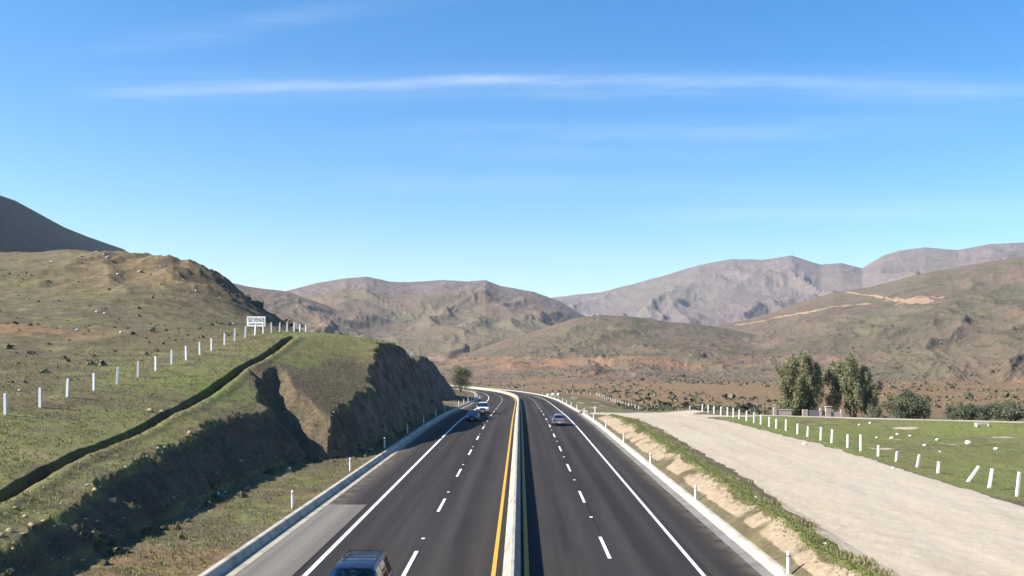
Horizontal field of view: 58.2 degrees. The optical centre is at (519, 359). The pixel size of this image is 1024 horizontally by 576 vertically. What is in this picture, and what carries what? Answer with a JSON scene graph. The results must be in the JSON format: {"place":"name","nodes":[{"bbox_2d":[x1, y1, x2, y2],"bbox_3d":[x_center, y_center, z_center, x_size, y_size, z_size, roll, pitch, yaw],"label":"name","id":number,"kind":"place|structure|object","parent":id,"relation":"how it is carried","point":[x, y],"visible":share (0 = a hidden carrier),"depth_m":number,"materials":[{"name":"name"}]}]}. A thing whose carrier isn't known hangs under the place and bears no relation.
{"place":"outdoors","nodes":[
{"label":"outdoors","id":0,"kind":"place"},
{"bbox_2d":[0,249,1023,575],"bbox_3d":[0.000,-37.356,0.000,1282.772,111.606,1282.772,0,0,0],"label":"ground","id":1,"kind":"structure","parent":0,"point":[900,517],"depth_m":69.59,"materials":[{"name":"soil"}]},
{"bbox_2d":[3,394,7,414],"bbox_3d":[-30.505,2.786,54.597,0.170,1.530,0.170,0,0,-1],"label":"fence post","id":2,"kind":"object","parent":1,"relation":"on","point":[5,404],"visible":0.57,"depth_m":54.52,"materials":[{"name":"concrete"}]},
{"bbox_2d":[6,528,13,532],"bbox_3d":[-18.519,6.214,33.453,0.298,0.218,0.242,0,0,0],"label":"stone","id":3,"kind":"object","parent":1,"relation":"on","point":[9,530],"visible":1,"depth_m":33.37,"materials":[{"name":"beige stone"}]},
{"bbox_2d":[39,388,41,407],"bbox_3d":[-30.447,2.549,58.457,0.170,1.528,0.170,-1,-1,0],"label":"fence post","id":4,"kind":"object","parent":1,"relation":"on","point":[40,397],"visible":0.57,"depth_m":58.38,"materials":[{"name":"concrete"}]},
{"bbox_2d":[66,379,69,396],"bbox_3d":[-30.599,2.054,62.307,0.170,1.533,0.170,2,-1,2],"label":"fence post","id":5,"kind":"object","parent":1,"relation":"on","point":[67,386],"visible":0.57,"depth_m":62.24,"materials":[{"name":"concrete"}]},
{"bbox_2d":[93,373,95,390],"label":"fence post","id":6,"kind":"object","parent":1,"relation":"on","point":[94,381],"visible":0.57,"depth_m":66.06,"materials":[{"name":"concrete"}]},
{"bbox_2d":[116,367,119,383],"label":"fence post","id":7,"kind":"object","parent":1,"relation":"on","point":[117,377],"visible":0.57,"depth_m":69.92,"materials":[{"name":"concrete"}]},
{"bbox_2d":[137,361,139,376],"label":"fence post","id":8,"kind":"object","parent":1,"relation":"on","point":[138,368],"visible":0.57,"depth_m":73.77,"materials":[{"name":"concrete"}]},
{"bbox_2d":[0,249,283,384],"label":"hillside scrub","id":9,"kind":"object","parent":1,"relation":"on","point":[101,362],"visible":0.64,"depth_m":102.84,"materials":[{"name":"green plant"}]},
{"bbox_2d":[2,251,292,331],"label":"rubble","id":10,"kind":"object","parent":1,"relation":"on","point":[140,271],"visible":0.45,"depth_m":207.44,"materials":[{"name":"stone"}]},
{"bbox_2d":[154,356,156,370],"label":"fence post","id":11,"kind":"object","parent":1,"relation":"on","point":[155,367],"visible":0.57,"depth_m":77.64,"materials":[{"name":"concrete"}]},
{"bbox_2d":[170,350,172,364],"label":"fence post","id":12,"kind":"object","parent":1,"relation":"on","point":[171,362],"visible":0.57,"depth_m":81.50,"materials":[{"name":"concrete"}]},
{"bbox_2d":[0,327,441,575],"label":"hillside grass","id":13,"kind":"structure","parent":1,"relation":"on","point":[131,503],"depth_m":57.30,"materials":[{"name":"green plant"}]},
{"bbox_2d":[0,401,449,571],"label":"fallen stones","id":14,"kind":"object","parent":1,"relation":"on","point":[113,500],"visible":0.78,"depth_m":41.20,"materials":[{"name":"beige stone"}]},
{"bbox_2d":[247,316,265,332],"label":"sale sign","id":15,"kind":"object","parent":1,"relation":"on","point":[254,320],"visible":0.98,"depth_m":112.98,"materials":[{"name":"white metal"}]},
{"bbox_2d":[84,397,439,565],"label":"verge weeds","id":16,"kind":"object","parent":1,"relation":"on","point":[117,550],"visible":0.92,"depth_m":48.54,"materials":[{"name":"green plant"}]},
{"bbox_2d":[291,490,293,507],"bbox_3d":[-12.350,7.600,50.000,0.150,1.000,0.150,0,0,0],"label":"delineator post","id":17,"kind":"object","parent":1,"relation":"on","point":[292,498],"visible":1,"depth_m":49.94,"materials":[{"name":"plastic"}]},
{"bbox_2d":[448,364,473,391],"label":"roadside tree","id":18,"kind":"object","parent":1,"relation":"on","point":[463,374],"visible":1,"depth_m":329.23,"materials":[{"name":"green plant"}]},
{"bbox_2d":[292,385,761,575],"bbox_3d":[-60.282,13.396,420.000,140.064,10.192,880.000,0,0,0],"label":"highway","id":19,"kind":"structure","parent":1,"relation":"on","point":[457,531],"depth_m":51.34,"materials":[{"name":"grey asphalt"}]},
{"bbox_2d":[234,505,365,575],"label":"shoulder","id":20,"kind":"object","parent":19,"relation":"on","point":[294,551],"visible":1,"depth_m":41.54},
{"bbox_2d":[198,388,477,575],"bbox_3d":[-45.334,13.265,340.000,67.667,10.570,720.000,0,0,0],"label":"kerb","id":21,"kind":"structure","parent":19,"relation":"on","point":[226,563],"depth_m":48.18,"materials":[{"name":"concrete"}]},
{"bbox_2d":[220,396,479,575],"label":"gutter","id":22,"kind":"object","parent":19,"relation":"on","point":[249,559],"visible":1,"depth_m":48.98,"materials":[{"name":"concrete"}]},
{"bbox_2d":[329,549,392,575],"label":"off roader","id":23,"kind":"object","parent":19,"relation":"on","point":[365,562],"visible":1,"depth_m":29.82,"materials":[{"name":"blue paint"}]},
{"bbox_2d":[376,565,382,575],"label":"side window","id":24,"kind":"structure","parent":23,"relation":"in","point":[378,570],"depth_m":29.56,"materials":[{"name":"grey glass"}]},
{"bbox_2d":[380,560,387,575],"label":"side window","id":25,"kind":"structure","parent":23,"relation":"in","point":[382,564],"depth_m":30.38,"materials":[{"name":"grey glass"}]},
{"bbox_2d":[383,556,391,573],"bbox_3d":[-4.488,6.930,31.195,0.204,0.540,0.770,0,0,0],"label":"side window","id":26,"kind":"structure","parent":23,"relation":"in","point":[385,558],"depth_m":31.20,"materials":[{"name":"black glass"}]},
{"bbox_2d":[302,391,488,575],"bbox_3d":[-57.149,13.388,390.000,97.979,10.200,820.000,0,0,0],"label":"edge line","id":27,"kind":"object","parent":19,"relation":"on","point":[322,557],"visible":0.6,"depth_m":48.34,"materials":[{"name":"white paint"}]},
{"bbox_2d":[401,396,501,575],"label":"lane line","id":28,"kind":"object","parent":19,"relation":"on","point":[416,552],"visible":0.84,"depth_m":39.37,"materials":[{"name":"white paint"}]},
{"bbox_2d":[465,410,479,420],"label":"saloon car","id":29,"kind":"object","parent":19,"relation":"on","point":[472,414],"visible":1,"depth_m":125.40,"materials":[{"name":"paint"}]},
{"bbox_2d":[476,402,489,413],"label":"off roader","id":30,"kind":"object","parent":19,"relation":"on","point":[482,407],"visible":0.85,"depth_m":148.21,"materials":[{"name":"white paint"}]},
{"bbox_2d":[450,385,520,575],"bbox_3d":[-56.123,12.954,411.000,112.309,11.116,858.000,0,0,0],"label":"median barrier","id":31,"kind":"object","parent":19,"relation":"on","point":[512,560],"visible":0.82,"depth_m":47.09,"materials":[{"name":"concrete"}]},
{"bbox_2d":[468,388,515,575],"bbox_3d":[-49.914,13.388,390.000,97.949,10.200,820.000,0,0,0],"label":"median line","id":32,"kind":"object","parent":19,"relation":"on","point":[494,565],"visible":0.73,"depth_m":49.28,"materials":[{"name":"yellow paint"}]},
{"bbox_2d":[450,384,580,413],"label":"kerb","id":33,"kind":"structure","parent":19,"relation":"on","point":[573,408],"depth_m":260.76,"materials":[{"name":"concrete"}]},
{"bbox_2d":[519,399,528,575],"bbox_3d":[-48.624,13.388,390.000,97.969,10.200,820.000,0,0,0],"label":"median line","id":34,"kind":"object","parent":19,"relation":"on","point":[526,565],"visible":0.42,"depth_m":48.96,"materials":[{"name":"yellow paint"}]},
{"bbox_2d":[551,414,566,425],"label":"hatchback car","id":35,"kind":"object","parent":19,"relation":"on","point":[558,418],"visible":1,"depth_m":115.54,"materials":[{"name":"silver metal"}]},
{"bbox_2d":[528,397,610,557],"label":"lane line","id":36,"kind":"object","parent":19,"relation":"on","point":[601,539],"visible":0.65,"depth_m":42.91,"materials":[{"name":"white paint"}]},
{"bbox_2d":[502,390,705,575],"bbox_3d":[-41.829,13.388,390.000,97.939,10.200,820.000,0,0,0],"label":"edge line","id":37,"kind":"object","parent":19,"relation":"on","point":[699,570],"visible":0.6,"depth_m":49.28,"materials":[{"name":"white paint"}]},
{"bbox_2d":[579,414,774,575],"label":"gutter","id":38,"kind":"object","parent":19,"relation":"on","point":[755,564],"visible":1,"depth_m":48.35,"materials":[{"name":"grey concrete"}]},
{"bbox_2d":[582,413,793,575],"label":"kerb","id":39,"kind":"structure","parent":1,"relation":"on","point":[770,564],"depth_m":47.44,"materials":[{"name":"concrete"}]},
{"bbox_2d":[694,485,696,499],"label":"delineator post","id":40,"kind":"object","parent":39,"relation":"on","point":[695,492],"visible":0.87,"depth_m":52.85,"materials":[{"name":"plastic"}]},
{"bbox_2d":[786,551,789,573],"bbox_3d":[10.090,7.700,34.600,0.150,1.000,0.150,0,0,0],"label":"delineator post","id":41,"kind":"object","parent":39,"relation":"on","point":[788,563],"visible":1,"depth_m":34.55,"materials":[{"name":"plastic"}]},
{"bbox_2d":[614,402,769,413],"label":"riverbed scrub","id":42,"kind":"object","parent":1,"relation":"on","point":[669,408],"visible":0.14,"depth_m":229.34,"materials":[{"name":"green plant"}]},
{"bbox_2d":[625,416,896,575],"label":"dry weeds","id":43,"kind":"object","parent":1,"relation":"on","point":[863,560],"visible":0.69,"depth_m":41.54,"materials":[{"name":"green plant"}]},
{"bbox_2d":[773,407,791,415],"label":"garden wall","id":44,"kind":"structure","parent":1,"relation":"on","point":[784,412],"depth_m":136.89,"materials":[{"name":"concrete"}]},
{"bbox_2d":[775,350,824,416],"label":"eucalyptus tree","id":45,"kind":"object","parent":1,"relation":"on","point":[801,387],"visible":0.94,"depth_m":144.41,"materials":[{"name":"green plant"}]},
{"bbox_2d":[802,408,821,415],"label":"gateway","id":46,"kind":"object","parent":1,"relation":"on","point":[806,412],"visible":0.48,"depth_m":135.92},
{"bbox_2d":[606,414,1023,575],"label":"meadow grass","id":47,"kind":"structure","parent":1,"relation":"on","point":[815,537],"depth_m":52.84,"materials":[{"name":"green plant"}]},
{"bbox_2d":[824,406,842,416],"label":"garden wall","id":48,"kind":"structure","parent":1,"relation":"on","point":[828,413],"depth_m":135.82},
{"bbox_2d":[846,434,848,447],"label":"fence post","id":49,"kind":"object","parent":1,"relation":"on","point":[847,441],"visible":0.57,"depth_m":82.31,"materials":[{"name":"concrete"}]},
{"bbox_2d":[819,353,882,416],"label":"eucalyptus tree","id":50,"kind":"object","parent":1,"relation":"on","point":[851,378],"visible":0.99,"depth_m":144.81,"materials":[{"name":"green plant"}]},
{"bbox_2d":[859,434,861,450],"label":"fence post","id":51,"kind":"object","parent":1,"relation":"on","point":[860,442],"visible":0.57,"depth_m":79.12,"materials":[{"name":"concrete"}]},
{"bbox_2d":[862,405,887,417],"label":"bush","id":52,"kind":"object","parent":1,"relation":"on","point":[877,412],"visible":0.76,"depth_m":140.82,"materials":[{"name":"green plant"}]},
{"bbox_2d":[895,451,898,461],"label":"fence post","id":53,"kind":"object","parent":1,"relation":"on","point":[896,456],"visible":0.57,"depth_m":71.76,"materials":[{"name":"concrete"}]},
{"bbox_2d":[878,388,932,418],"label":"olive tree","id":54,"kind":"object","parent":1,"relation":"on","point":[908,404],"visible":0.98,"depth_m":138.72,"materials":[{"name":"green plant"}]},
{"bbox_2d":[916,455,920,466],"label":"fence post","id":55,"kind":"object","parent":1,"relation":"on","point":[918,460],"visible":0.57,"depth_m":68.00,"materials":[{"name":"concrete"}]},
{"bbox_2d":[936,461,939,472],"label":"fence post","id":56,"kind":"object","parent":1,"relation":"on","point":[938,467],"visible":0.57,"depth_m":64.55,"materials":[{"name":"concrete"}]},
{"bbox_2d":[942,400,993,420],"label":"olive tree","id":57,"kind":"object","parent":1,"relation":"on","point":[962,410],"visible":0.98,"depth_m":136.87,"materials":[{"name":"green plant"}]},
{"bbox_2d":[967,466,979,481],"bbox_3d":[29.590,7.636,60.291,0.170,1.600,0.170,36,0,2],"label":"fence post","id":58,"kind":"object","parent":1,"relation":"on","point":[974,472],"visible":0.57,"depth_m":60.21,"materials":[{"name":"concrete"}]},
{"bbox_2d":[974,423,989,427],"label":"culvert head","id":59,"kind":"object","parent":1,"relation":"on","point":[977,425],"visible":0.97,"depth_m":110.55},
{"bbox_2d":[987,468,993,487],"bbox_3d":[29.380,7.592,57.507,0.170,1.600,0.170,9,0,5],"label":"fence post","id":60,"kind":"object","parent":1,"relation":"on","point":[990,477],"visible":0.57,"depth_m":57.43,"materials":[{"name":"concrete"}]},
{"bbox_2d":[980,398,1023,420],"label":"olive tree","id":61,"kind":"object","parent":1,"relation":"on","point":[1009,410],"visible":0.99,"depth_m":135.83,"materials":[{"name":"green plant"}]},
{"bbox_2d":[1015,472,1020,496],"bbox_3d":[29.350,7.418,54.232,0.170,1.600,0.170,6,0,-8],"label":"fence post","id":62,"kind":"object","parent":1,"relation":"on","point":[1017,491],"visible":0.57,"depth_m":54.16,"materials":[{"name":"concrete"}]},
{"bbox_2d":[0,195,1023,385],"bbox_3d":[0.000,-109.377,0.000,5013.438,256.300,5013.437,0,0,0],"label":"hills","id":63,"kind":"structure","parent":0,"point":[480,325],"depth_m":1270.13,"materials":[{"name":"brown soil"}]},
{"bbox_2d":[244,294,1023,411],"bbox_3d":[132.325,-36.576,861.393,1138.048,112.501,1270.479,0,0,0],"label":"chaparral","id":64,"kind":"object","parent":63,"relation":"on","point":[671,396],"visible":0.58,"depth_m":504.75,"materials":[{"name":"green plant"}]},
{"bbox_2d":[0,0,1023,297],"label":"sky","id":65,"kind":"structure","parent":0,"point":[549,148],"materials":[{"name":"blue"}]},
{"bbox_2d":[287,242,1023,325],"bbox_3d":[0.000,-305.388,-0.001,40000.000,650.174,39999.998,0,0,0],"label":"mountains","id":66,"kind":"structure","parent":0,"point":[722,292],"depth_m":4569.15,"materials":[{"name":"brown stone"}]}
]}

